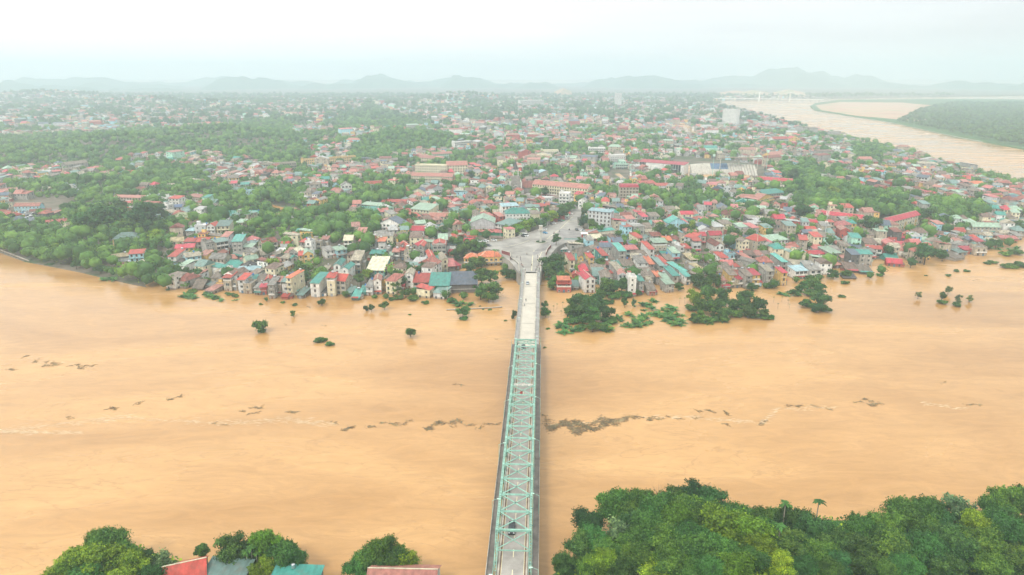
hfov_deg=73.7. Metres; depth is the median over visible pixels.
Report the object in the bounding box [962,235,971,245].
house
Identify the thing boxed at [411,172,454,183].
school building
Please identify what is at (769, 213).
tree
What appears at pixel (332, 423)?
foam
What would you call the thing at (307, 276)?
tree
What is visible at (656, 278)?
house
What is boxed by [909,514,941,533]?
tree
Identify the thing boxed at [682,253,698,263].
house
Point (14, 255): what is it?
river wall
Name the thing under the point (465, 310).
tree
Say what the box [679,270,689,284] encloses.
house
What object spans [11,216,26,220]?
house
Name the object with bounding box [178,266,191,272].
tree
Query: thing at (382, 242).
house
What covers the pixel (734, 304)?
tree
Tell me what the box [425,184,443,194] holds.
house
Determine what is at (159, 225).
tree
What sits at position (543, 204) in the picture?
house
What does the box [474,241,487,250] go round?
tree
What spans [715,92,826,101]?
distant bridge
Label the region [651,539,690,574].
tree
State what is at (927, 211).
tree
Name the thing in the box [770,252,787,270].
house
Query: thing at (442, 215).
house
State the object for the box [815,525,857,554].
tree
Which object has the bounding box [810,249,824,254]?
house
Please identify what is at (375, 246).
house
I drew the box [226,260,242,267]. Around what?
house
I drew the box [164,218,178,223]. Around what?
tree
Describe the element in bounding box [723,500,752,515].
tree
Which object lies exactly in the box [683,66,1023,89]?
hills
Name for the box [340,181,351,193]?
house
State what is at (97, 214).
tree
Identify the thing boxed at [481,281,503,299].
tree
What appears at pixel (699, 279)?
tree
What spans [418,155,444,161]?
school building
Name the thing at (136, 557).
tree
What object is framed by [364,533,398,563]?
tree
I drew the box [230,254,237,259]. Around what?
house
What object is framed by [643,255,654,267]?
house
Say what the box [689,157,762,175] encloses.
stadium stand
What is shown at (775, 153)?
school building
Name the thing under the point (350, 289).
house
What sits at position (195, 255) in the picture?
house
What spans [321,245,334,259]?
house
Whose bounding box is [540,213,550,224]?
tree
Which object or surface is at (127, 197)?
house
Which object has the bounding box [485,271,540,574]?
truss bridge
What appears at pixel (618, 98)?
tower block
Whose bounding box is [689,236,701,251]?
house
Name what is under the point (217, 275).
house
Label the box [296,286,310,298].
house
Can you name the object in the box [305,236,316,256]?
house
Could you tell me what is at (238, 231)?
tree
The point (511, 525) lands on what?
car
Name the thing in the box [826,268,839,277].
tree
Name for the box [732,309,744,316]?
bush
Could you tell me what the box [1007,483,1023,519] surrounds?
tree
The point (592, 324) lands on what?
tree
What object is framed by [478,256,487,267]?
tree
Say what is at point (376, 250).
house
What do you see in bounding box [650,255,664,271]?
house
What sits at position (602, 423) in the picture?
debris raft
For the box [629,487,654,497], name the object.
tree
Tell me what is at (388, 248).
house
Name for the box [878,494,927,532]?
tree
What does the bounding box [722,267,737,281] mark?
house
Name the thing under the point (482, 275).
tree
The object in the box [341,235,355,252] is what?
house
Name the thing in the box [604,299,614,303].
bush
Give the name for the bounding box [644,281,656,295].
house
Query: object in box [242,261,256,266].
house
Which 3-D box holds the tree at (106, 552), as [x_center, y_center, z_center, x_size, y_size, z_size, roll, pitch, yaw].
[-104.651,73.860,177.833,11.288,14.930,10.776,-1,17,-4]
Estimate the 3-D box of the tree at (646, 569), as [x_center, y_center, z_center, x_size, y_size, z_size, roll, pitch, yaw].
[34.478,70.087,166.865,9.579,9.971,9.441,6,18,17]
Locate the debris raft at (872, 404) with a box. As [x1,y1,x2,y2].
[853,400,883,406]
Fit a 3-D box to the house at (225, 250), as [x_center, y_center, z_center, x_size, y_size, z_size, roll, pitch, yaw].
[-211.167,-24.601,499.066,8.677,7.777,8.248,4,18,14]
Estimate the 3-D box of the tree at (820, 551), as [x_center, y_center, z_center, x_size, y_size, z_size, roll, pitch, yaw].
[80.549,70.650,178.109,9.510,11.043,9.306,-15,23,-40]
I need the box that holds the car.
[508,521,514,534]
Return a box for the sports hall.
[638,159,688,174]
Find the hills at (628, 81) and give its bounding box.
[440,75,706,88]
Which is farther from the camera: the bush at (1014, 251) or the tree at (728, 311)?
the bush at (1014, 251)
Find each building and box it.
[257,161,295,168]
[301,155,355,165]
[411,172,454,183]
[415,162,447,172]
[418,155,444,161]
[431,151,451,158]
[446,161,467,174]
[452,140,470,147]
[518,100,543,105]
[532,179,591,197]
[536,194,553,201]
[559,189,572,203]
[588,146,604,153]
[588,207,613,228]
[618,183,638,198]
[686,165,748,177]
[721,209,744,221]
[735,194,755,197]
[754,193,774,202]
[763,151,782,155]
[769,136,788,140]
[821,210,863,218]
[883,210,920,229]
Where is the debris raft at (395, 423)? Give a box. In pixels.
[364,419,413,427]
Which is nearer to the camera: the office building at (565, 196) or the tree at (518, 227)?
the tree at (518, 227)
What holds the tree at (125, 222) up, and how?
on the town land at (52, 201)
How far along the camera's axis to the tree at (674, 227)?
534.57 m
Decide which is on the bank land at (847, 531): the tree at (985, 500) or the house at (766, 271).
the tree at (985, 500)
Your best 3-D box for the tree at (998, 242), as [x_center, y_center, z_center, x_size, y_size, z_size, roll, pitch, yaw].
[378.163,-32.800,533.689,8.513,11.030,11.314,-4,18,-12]
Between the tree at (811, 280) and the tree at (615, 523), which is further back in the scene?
the tree at (811, 280)
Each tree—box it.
[9,226,23,231]
[23,223,37,231]
[41,563,65,574]
[52,545,89,572]
[53,560,76,574]
[59,202,76,209]
[65,561,107,574]
[66,540,104,567]
[67,203,122,225]
[70,260,80,268]
[73,220,95,239]
[78,541,126,574]
[81,526,105,543]
[82,525,133,545]
[92,265,105,273]
[94,200,129,217]
[102,536,143,563]
[104,563,141,574]
[112,547,152,568]
[116,218,136,227]
[121,201,157,219]
[134,220,154,231]
[136,563,167,574]
[138,547,157,564]
[142,239,158,248]
[145,229,161,239]
[149,201,165,213]
[152,547,176,564]
[155,220,167,230]
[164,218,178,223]
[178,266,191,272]
[191,268,205,276]
[193,543,210,558]
[213,530,248,564]
[213,538,223,545]
[227,536,262,563]
[233,229,245,235]
[241,549,253,558]
[246,544,255,558]
[246,562,268,574]
[247,528,283,557]
[250,550,259,559]
[251,319,268,330]
[256,552,275,574]
[259,227,275,235]
[261,258,279,264]
[261,536,300,566]
[280,546,308,568]
[293,261,310,271]
[304,270,312,285]
[317,298,325,305]
[341,291,348,296]
[341,548,367,574]
[344,226,355,232]
[352,543,382,571]
[353,273,364,284]
[361,268,372,281]
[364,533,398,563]
[368,304,374,311]
[378,301,388,309]
[382,543,409,565]
[390,269,402,273]
[390,281,401,291]
[396,179,407,185]
[398,549,421,564]
[399,288,410,296]
[400,276,407,284]
[405,328,415,336]
[408,213,417,217]
[415,262,423,272]
[437,225,448,232]
[448,235,463,245]
[449,249,460,259]
[455,244,467,259]
[455,305,470,315]
[461,238,477,250]
[461,262,475,270]
[466,170,474,177]
[468,257,482,267]
[472,268,491,282]
[472,282,486,299]
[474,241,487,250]
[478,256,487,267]
[480,291,496,302]
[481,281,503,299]
[488,269,498,282]
[500,269,513,278]
[506,269,515,278]
[511,310,516,318]
[513,224,523,235]
[518,220,530,230]
[526,219,535,229]
[534,217,547,226]
[537,252,565,264]
[540,187,548,195]
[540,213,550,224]
[540,307,550,316]
[541,263,556,277]
[541,301,547,306]
[545,274,556,288]
[548,210,558,220]
[549,260,567,274]
[551,233,560,241]
[551,550,577,574]
[557,206,569,217]
[557,270,569,275]
[560,525,601,561]
[564,203,572,209]
[565,302,585,316]
[566,201,575,210]
[566,298,574,307]
[570,292,588,304]
[570,505,607,530]
[574,553,599,574]
[577,306,603,322]
[578,216,588,228]
[579,298,598,316]
[581,521,608,553]
[583,546,617,574]
[584,319,599,331]
[585,292,607,308]
[587,218,597,226]
[590,535,622,557]
[591,289,606,298]
[594,485,633,532]
[595,223,604,229]
[595,257,605,263]
[595,277,614,292]
[597,305,615,321]
[605,514,628,544]
[606,556,635,574]
[608,498,639,525]
[609,279,620,291]
[614,508,640,530]
[614,523,651,554]
[617,539,653,574]
[618,276,627,290]
[621,296,628,304]
[628,506,666,548]
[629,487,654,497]
[631,298,636,306]
[632,489,675,512]
[636,551,668,574]
[638,219,648,223]
[639,500,663,517]
[644,519,680,551]
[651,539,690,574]
[652,221,672,235]
[659,483,682,496]
[660,503,701,525]
[667,223,677,231]
[668,491,703,507]
[669,517,709,537]
[674,282,683,290]
[674,529,719,561]
[677,477,707,497]
[678,224,692,230]
[680,555,700,574]
[686,288,702,304]
[688,271,712,289]
[688,499,721,527]
[689,220,695,227]
[690,310,706,318]
[693,553,726,574]
[694,297,705,311]
[694,482,730,508]
[698,500,749,551]
[700,284,715,300]
[700,299,726,315]
[703,529,739,562]
[706,271,722,287]
[715,288,732,303]
[716,548,756,574]
[721,307,734,315]
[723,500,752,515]
[726,298,743,310]
[728,228,740,233]
[729,508,777,541]
[732,543,772,570]
[736,289,754,304]
[740,531,781,557]
[743,303,756,316]
[744,228,756,234]
[745,283,757,290]
[749,505,772,518]
[752,296,767,312]
[758,308,769,316]
[758,515,784,537]
[760,217,775,226]
[765,548,797,574]
[766,506,782,522]
[767,211,779,215]
[771,526,812,557]
[773,502,816,535]
[775,522,787,536]
[778,499,792,521]
[782,187,794,195]
[786,168,800,177]
[789,289,798,295]
[791,509,839,538]
[792,553,820,574]
[793,179,805,188]
[794,202,814,217]
[794,281,808,290]
[796,530,816,550]
[799,274,820,287]
[805,538,841,567]
[809,291,832,305]
[811,303,825,312]
[813,282,827,292]
[813,499,825,515]
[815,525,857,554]
[817,555,846,574]
[825,549,852,574]
[826,185,841,192]
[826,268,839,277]
[833,532,874,565]
[839,510,879,537]
[840,269,852,276]
[849,545,886,574]
[856,214,883,227]
[866,508,905,536]
[868,524,917,559]
[870,556,902,574]
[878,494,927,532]
[879,196,893,203]
[883,245,896,254]
[887,550,929,574]
[893,200,903,207]
[904,529,951,569]
[906,257,917,267]
[908,493,946,526]
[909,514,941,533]
[913,242,940,264]
[919,208,936,216]
[925,551,969,574]
[926,501,959,525]
[928,213,948,223]
[928,521,984,565]
[936,249,948,260]
[939,292,946,298]
[940,491,978,523]
[945,210,955,215]
[945,286,952,291]
[954,294,963,302]
[957,506,1004,539]
[958,523,1008,557]
[966,295,973,300]
[967,210,979,216]
[968,550,1014,574]
[975,492,1009,510]
[977,501,1018,516]
[982,510,1023,544]
[986,484,1023,515]
[989,238,1002,247]
[995,542,1023,574]
[1006,511,1023,544]
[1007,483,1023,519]
[1013,220,1023,227]
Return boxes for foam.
[0,355,964,434]
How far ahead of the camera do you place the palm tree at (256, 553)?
180.46 m
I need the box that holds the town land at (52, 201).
[0,84,1023,286]
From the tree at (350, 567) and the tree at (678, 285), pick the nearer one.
the tree at (350, 567)
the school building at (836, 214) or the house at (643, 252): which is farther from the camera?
the school building at (836, 214)
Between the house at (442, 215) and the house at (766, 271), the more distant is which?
the house at (442, 215)
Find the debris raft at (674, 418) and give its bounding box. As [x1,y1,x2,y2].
[655,417,699,420]
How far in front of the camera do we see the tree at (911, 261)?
479.01 m
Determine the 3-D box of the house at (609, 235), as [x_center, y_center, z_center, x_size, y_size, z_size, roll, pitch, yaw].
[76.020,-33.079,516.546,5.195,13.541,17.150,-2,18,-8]
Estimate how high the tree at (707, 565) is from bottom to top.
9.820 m
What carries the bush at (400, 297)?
on the river water at (330, 498)
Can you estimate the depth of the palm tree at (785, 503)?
191.14 m
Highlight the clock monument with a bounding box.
[535,225,545,242]
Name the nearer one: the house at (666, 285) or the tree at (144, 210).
the house at (666, 285)
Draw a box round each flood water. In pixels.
[679,123,695,133]
[816,102,929,120]
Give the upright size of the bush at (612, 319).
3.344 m
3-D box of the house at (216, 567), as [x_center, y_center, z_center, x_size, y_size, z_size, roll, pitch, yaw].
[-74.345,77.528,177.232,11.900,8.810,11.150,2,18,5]
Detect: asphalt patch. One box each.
[533,242,556,254]
[558,229,582,239]
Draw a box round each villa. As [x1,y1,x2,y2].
[478,251,501,265]
[663,215,686,228]
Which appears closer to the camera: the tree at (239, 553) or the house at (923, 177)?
the tree at (239, 553)
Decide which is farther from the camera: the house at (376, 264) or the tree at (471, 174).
the tree at (471, 174)
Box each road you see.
[472,211,584,284]
[557,174,581,218]
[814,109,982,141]
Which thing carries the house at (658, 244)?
on the town land at (52, 201)
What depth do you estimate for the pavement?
562.78 m
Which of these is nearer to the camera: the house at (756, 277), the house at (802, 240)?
the house at (756, 277)
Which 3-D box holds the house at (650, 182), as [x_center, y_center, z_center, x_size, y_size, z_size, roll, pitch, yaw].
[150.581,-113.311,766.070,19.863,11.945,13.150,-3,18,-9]
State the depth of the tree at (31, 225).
557.60 m
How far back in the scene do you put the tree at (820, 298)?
393.41 m
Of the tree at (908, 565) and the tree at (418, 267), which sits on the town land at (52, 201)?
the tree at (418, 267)
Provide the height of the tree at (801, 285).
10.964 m
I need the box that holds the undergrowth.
[54,515,1023,574]
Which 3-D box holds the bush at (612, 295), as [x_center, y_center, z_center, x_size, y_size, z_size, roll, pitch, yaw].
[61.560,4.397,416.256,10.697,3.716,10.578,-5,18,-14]
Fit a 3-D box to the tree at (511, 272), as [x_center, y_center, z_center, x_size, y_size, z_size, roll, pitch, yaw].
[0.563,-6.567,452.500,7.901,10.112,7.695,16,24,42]
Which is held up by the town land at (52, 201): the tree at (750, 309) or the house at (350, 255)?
the house at (350, 255)
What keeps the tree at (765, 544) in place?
on the bank land at (847, 531)
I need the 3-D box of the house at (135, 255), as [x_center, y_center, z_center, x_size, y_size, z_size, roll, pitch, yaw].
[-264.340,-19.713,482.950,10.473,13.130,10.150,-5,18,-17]
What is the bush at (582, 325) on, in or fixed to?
on the river water at (330, 498)
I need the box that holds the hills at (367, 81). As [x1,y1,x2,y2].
[201,74,558,89]
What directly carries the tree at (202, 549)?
on the bank land at (847, 531)
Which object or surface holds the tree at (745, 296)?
in the river water at (330, 498)
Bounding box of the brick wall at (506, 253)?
[502,250,510,259]
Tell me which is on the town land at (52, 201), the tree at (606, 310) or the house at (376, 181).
the house at (376, 181)
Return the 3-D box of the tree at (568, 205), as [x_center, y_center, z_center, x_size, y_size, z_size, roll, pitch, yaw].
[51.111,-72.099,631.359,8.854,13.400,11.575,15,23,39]
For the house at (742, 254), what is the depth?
483.33 m
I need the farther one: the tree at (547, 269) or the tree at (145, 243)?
the tree at (145, 243)
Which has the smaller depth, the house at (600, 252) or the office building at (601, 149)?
the house at (600, 252)
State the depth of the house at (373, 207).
626.17 m
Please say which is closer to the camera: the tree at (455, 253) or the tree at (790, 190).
the tree at (455, 253)
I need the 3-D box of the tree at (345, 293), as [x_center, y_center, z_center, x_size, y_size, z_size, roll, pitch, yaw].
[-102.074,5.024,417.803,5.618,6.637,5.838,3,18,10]
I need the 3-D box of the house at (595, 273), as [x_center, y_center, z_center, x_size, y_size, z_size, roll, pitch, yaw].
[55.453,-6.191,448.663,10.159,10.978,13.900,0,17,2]
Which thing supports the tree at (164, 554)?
on the bank land at (847, 531)
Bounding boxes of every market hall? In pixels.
[758,176,792,182]
[969,180,982,183]
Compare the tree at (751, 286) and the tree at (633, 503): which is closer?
the tree at (633, 503)
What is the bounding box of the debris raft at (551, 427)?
[542,418,584,436]
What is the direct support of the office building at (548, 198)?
on the town land at (52, 201)
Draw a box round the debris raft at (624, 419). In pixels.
[586,415,633,425]
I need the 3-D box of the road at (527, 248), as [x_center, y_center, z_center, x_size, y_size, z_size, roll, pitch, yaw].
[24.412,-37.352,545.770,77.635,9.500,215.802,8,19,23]
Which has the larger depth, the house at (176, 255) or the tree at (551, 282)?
the house at (176, 255)
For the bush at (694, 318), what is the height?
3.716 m
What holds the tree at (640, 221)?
on the town land at (52, 201)
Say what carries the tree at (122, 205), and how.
on the town land at (52, 201)
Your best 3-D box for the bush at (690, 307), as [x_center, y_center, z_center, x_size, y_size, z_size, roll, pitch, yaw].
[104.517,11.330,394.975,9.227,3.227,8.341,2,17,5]
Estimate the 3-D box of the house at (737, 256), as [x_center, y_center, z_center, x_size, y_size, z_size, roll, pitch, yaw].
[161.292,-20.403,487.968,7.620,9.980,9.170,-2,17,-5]
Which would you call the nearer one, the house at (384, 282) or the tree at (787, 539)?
the tree at (787, 539)
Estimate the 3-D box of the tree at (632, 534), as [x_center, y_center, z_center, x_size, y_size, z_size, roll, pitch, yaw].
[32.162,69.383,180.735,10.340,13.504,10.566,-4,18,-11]
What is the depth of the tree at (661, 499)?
196.83 m
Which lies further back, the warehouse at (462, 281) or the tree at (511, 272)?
the tree at (511, 272)
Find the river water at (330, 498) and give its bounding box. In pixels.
[0,80,1023,574]
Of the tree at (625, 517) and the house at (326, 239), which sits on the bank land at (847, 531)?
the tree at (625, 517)
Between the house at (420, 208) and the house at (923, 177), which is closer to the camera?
the house at (420, 208)
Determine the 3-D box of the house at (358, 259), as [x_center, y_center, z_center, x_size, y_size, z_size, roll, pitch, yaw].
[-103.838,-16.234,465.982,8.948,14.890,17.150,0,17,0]
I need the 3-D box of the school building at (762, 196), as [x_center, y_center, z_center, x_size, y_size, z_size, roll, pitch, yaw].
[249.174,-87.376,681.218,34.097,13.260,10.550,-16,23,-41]
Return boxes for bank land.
[152,520,1023,574]
[810,99,1023,149]
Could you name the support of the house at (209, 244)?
on the town land at (52, 201)
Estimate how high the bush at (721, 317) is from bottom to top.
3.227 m
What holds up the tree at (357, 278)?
on the town land at (52, 201)
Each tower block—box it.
[615,92,621,104]
[722,108,739,123]
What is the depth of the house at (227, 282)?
429.33 m
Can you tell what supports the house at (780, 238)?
on the town land at (52, 201)
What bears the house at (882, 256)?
on the town land at (52, 201)
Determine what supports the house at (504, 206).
on the town land at (52, 201)
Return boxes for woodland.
[0,88,953,125]
[0,99,1023,286]
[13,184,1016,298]
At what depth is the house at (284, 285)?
420.81 m
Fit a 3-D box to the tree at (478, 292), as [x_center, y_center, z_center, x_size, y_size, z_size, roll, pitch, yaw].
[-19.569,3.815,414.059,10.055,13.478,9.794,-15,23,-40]
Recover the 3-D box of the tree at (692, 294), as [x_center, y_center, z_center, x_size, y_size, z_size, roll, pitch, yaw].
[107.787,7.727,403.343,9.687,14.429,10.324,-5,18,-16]
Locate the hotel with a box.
[608,153,625,162]
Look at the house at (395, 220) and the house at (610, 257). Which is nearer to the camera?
the house at (610, 257)
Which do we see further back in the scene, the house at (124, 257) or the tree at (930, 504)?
the house at (124, 257)
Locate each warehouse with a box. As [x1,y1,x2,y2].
[429,272,450,289]
[450,271,477,292]
[470,213,495,228]
[759,188,783,198]
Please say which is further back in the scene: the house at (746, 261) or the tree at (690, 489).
the house at (746, 261)
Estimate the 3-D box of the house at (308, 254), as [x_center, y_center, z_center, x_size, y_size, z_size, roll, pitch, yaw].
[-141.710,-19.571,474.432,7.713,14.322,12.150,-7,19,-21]
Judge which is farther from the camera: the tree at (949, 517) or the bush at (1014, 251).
the bush at (1014, 251)
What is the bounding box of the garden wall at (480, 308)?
[446,306,501,309]
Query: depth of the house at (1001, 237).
553.90 m
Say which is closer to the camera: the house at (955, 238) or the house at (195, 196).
the house at (955, 238)
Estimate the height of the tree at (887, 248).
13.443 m
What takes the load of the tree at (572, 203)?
on the town land at (52, 201)
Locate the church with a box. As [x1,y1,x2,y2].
[509,160,533,193]
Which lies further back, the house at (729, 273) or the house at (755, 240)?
the house at (755, 240)
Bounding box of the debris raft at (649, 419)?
[631,414,656,420]
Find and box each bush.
[186,288,196,292]
[313,337,324,342]
[325,341,334,345]
[393,294,403,299]
[407,294,418,300]
[446,297,456,302]
[563,314,578,323]
[574,323,585,329]
[600,315,617,323]
[600,325,610,330]
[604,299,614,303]
[605,291,621,298]
[617,290,632,296]
[684,304,696,310]
[689,313,706,322]
[705,316,715,321]
[712,314,730,321]
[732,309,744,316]
[743,312,760,317]
[798,299,814,306]
[803,288,817,295]
[820,305,832,311]
[936,299,947,303]
[952,301,960,306]
[997,251,1013,255]
[1000,263,1019,268]
[1007,249,1023,253]
[1013,261,1023,267]
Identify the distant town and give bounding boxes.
[0,89,1023,299]
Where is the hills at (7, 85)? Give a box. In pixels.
[0,80,203,92]
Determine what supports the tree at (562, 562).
on the bank land at (847, 531)
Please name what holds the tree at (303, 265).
on the town land at (52, 201)
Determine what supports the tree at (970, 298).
on the river water at (330, 498)
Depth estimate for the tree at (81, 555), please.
176.18 m
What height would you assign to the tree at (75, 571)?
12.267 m
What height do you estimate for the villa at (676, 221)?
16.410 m
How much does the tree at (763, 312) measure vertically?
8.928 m
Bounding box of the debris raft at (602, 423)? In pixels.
[565,414,620,431]
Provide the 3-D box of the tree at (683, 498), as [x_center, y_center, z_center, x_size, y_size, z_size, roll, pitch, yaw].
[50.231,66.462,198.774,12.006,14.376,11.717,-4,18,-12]
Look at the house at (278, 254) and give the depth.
489.90 m
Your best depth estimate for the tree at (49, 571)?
173.32 m
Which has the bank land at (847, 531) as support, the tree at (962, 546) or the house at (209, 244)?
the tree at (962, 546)
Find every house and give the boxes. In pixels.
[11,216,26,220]
[13,202,44,212]
[28,208,51,212]
[45,217,66,225]
[111,232,139,246]
[111,251,128,265]
[114,194,145,200]
[128,248,145,261]
[160,555,208,574]
[163,201,173,209]
[167,247,185,262]
[168,194,185,206]
[170,236,184,249]
[174,204,182,210]
[174,242,195,252]
[174,258,185,263]
[175,212,198,220]
[183,236,197,247]
[183,250,201,260]
[185,226,194,236]
[187,193,204,200]
[191,278,210,290]
[194,221,208,233]
[196,237,210,249]
[201,238,215,251]
[207,221,217,233]
[207,556,254,574]
[208,252,231,263]
[208,281,219,289]
[210,270,224,280]
[211,237,228,251]
[216,218,233,233]
[216,277,223,287]
[217,248,229,253]
[222,271,237,290]
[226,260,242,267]
[227,174,239,180]
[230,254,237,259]
[231,233,246,252]
[232,276,239,290]
[233,251,242,257]
[236,272,252,292]
[237,264,261,271]
[242,254,258,262]
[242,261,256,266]
[243,242,255,250]
[243,277,256,293]
[244,187,252,194]
[249,239,258,247]
[252,273,258,278]
[253,280,268,294]
[256,273,267,283]
[258,247,275,257]
[259,236,277,249]
[259,282,268,294]
[265,273,272,280]
[267,275,280,298]
[271,248,283,256]
[271,563,324,574]
[277,276,283,295]
[280,253,290,262]
[280,292,293,299]
[281,275,287,292]
[285,268,305,295]
[289,246,303,258]
[290,254,297,265]
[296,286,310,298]
[298,249,303,262]
[299,237,306,248]
[303,247,313,266]
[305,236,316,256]
[310,272,328,297]
[314,236,323,254]
[320,234,330,245]
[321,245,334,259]
[321,286,327,295]
[324,263,332,271]
[326,271,337,296]
[332,244,346,258]
[333,257,345,275]
[336,273,352,294]
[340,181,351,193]
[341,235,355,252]
[341,261,354,278]
[346,249,358,262]
[346,284,356,296]
[350,250,366,273]
[351,287,363,300]
[361,206,378,210]
[361,284,365,295]
[362,200,392,206]
[364,180,381,190]
[365,277,373,295]
[367,248,386,260]
[367,255,390,278]
[367,564,441,574]
[370,239,377,248]
[373,273,382,293]
[377,236,386,248]
[380,215,407,230]
[381,198,406,206]
[382,274,390,290]
[384,245,391,253]
[389,251,393,261]
[392,247,399,260]
[399,245,405,260]
[403,245,412,261]
[404,267,415,288]
[409,225,425,236]
[410,202,438,214]
[412,186,426,193]
[412,239,424,250]
[412,271,430,289]
[418,240,426,256]
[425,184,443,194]
[425,249,434,257]
[429,212,460,220]
[432,238,446,254]
[438,252,448,271]
[448,258,455,271]
[454,260,460,268]
[464,253,478,263]
[465,229,502,236]
[495,217,522,229]
[499,202,518,213]
[504,207,529,219]
[531,169,547,177]
[533,202,549,209]
[541,148,558,154]
[556,276,569,285]
[556,279,571,292]
[561,246,567,252]
[565,251,574,272]
[571,280,579,289]
[572,246,592,257]
[572,270,578,278]
[577,251,583,264]
[578,269,594,292]
[584,251,594,265]
[585,228,598,233]
[587,233,602,241]
[591,267,603,284]
[595,247,608,261]
[597,227,614,231]
[599,228,619,236]
[604,259,609,268]
[607,233,615,241]
[608,253,614,259]
[608,260,622,279]
[611,242,625,259]
[614,162,627,168]
[618,257,635,266]
[622,245,637,257]
[625,271,636,296]
[627,253,639,260]
[629,231,642,245]
[631,254,647,266]
[636,180,655,185]
[636,250,647,255]
[636,274,644,294]
[637,267,654,281]
[641,239,654,257]
[642,234,650,241]
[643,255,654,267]
[644,276,651,281]
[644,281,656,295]
[649,237,667,254]
[649,290,657,295]
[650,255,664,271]
[652,270,659,284]
[653,182,667,186]
[655,254,667,264]
[657,271,670,285]
[660,278,674,292]
[661,235,671,245]
[661,252,674,261]
[663,265,678,282]
[666,245,679,260]
[666,261,687,273]
[669,234,679,242]
[671,240,684,254]
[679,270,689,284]
[680,243,690,255]
[680,262,691,273]
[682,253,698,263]
[684,232,701,242]
[688,263,703,270]
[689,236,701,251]
[694,251,712,261]
[701,232,706,244]
[706,230,721,239]
[706,238,723,250]
[713,250,728,262]
[716,239,728,248]
[717,273,726,287]
[720,262,729,267]
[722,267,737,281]
[722,281,732,288]
[724,248,735,259]
[727,280,742,287]
[731,251,740,260]
[732,262,739,268]
[733,273,742,283]
[734,261,746,267]
[736,251,752,258]
[738,267,753,288]
[739,256,757,265]
[742,250,755,258]
[745,234,766,249]
[746,267,760,287]
[752,250,764,257]
[758,262,773,282]
[759,250,769,255]
[761,234,788,245]
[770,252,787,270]
[774,265,787,285]
[786,258,800,267]
[787,265,808,278]
[796,233,807,249]
[797,229,811,237]
[803,264,822,276]
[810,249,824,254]
[817,245,841,254]
[832,262,841,268]
[834,220,851,229]
[840,261,858,272]
[840,273,856,278]
[847,242,861,247]
[854,263,872,274]
[858,246,876,259]
[865,244,882,256]
[879,253,898,260]
[884,257,904,266]
[915,174,930,181]
[937,249,964,260]
[950,236,962,241]
[950,247,967,255]
[953,227,965,232]
[958,244,971,254]
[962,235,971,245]
[965,229,992,235]
[969,222,1001,232]
[969,242,987,255]
[970,238,985,244]
[997,234,1017,242]
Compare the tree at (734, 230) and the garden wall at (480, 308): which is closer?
the garden wall at (480, 308)
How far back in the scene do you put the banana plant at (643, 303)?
401.66 m
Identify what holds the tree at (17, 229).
on the town land at (52, 201)
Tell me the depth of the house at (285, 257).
472.34 m
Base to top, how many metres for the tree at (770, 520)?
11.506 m
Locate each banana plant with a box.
[553,321,565,325]
[558,328,573,334]
[631,320,642,326]
[637,302,649,305]
[652,311,663,317]
[666,306,677,310]
[676,318,687,323]
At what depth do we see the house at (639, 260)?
469.22 m
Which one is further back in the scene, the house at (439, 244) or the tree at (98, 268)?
the house at (439, 244)
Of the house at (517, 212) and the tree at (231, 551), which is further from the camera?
the house at (517, 212)
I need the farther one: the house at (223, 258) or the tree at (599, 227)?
the tree at (599, 227)
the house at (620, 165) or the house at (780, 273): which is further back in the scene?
the house at (620, 165)
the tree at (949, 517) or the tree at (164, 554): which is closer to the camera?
the tree at (164, 554)
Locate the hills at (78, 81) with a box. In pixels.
[15,74,910,86]
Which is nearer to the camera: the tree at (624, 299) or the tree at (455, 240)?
the tree at (624, 299)
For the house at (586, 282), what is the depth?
426.17 m
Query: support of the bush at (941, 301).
on the river water at (330, 498)
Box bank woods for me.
[896,100,1023,143]
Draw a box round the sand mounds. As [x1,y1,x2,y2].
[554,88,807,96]
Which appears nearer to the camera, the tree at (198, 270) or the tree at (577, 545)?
the tree at (577, 545)
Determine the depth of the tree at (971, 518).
189.08 m
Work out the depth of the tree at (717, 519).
178.05 m
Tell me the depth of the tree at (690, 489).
205.57 m
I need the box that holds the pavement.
[501,212,575,240]
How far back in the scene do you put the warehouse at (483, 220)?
557.16 m
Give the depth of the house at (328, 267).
463.61 m
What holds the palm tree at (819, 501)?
on the bank land at (847, 531)
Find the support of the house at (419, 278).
on the town land at (52, 201)
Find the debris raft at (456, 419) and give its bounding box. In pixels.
[445,418,473,426]
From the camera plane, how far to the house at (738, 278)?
436.58 m
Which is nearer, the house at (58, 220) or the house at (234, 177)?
the house at (58, 220)
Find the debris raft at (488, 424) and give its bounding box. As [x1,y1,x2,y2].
[475,422,501,429]
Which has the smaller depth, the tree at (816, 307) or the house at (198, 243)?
the tree at (816, 307)
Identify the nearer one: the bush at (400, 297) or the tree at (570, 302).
the tree at (570, 302)
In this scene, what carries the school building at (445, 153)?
on the town land at (52, 201)
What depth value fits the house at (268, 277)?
434.12 m
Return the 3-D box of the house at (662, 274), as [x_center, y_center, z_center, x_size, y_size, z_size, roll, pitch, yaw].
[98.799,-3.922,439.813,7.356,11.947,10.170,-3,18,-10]
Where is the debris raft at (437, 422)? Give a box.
[422,420,456,431]
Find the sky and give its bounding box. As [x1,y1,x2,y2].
[0,0,1023,79]
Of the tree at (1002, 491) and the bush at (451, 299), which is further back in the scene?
the bush at (451, 299)
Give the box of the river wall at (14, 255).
[0,249,28,261]
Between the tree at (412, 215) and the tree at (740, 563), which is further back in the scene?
the tree at (412, 215)
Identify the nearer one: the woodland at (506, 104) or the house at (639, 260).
the house at (639, 260)
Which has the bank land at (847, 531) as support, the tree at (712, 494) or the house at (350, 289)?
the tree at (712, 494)
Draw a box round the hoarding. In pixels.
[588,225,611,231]
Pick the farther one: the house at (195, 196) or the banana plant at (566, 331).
the house at (195, 196)
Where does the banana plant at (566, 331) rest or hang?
in the river water at (330, 498)

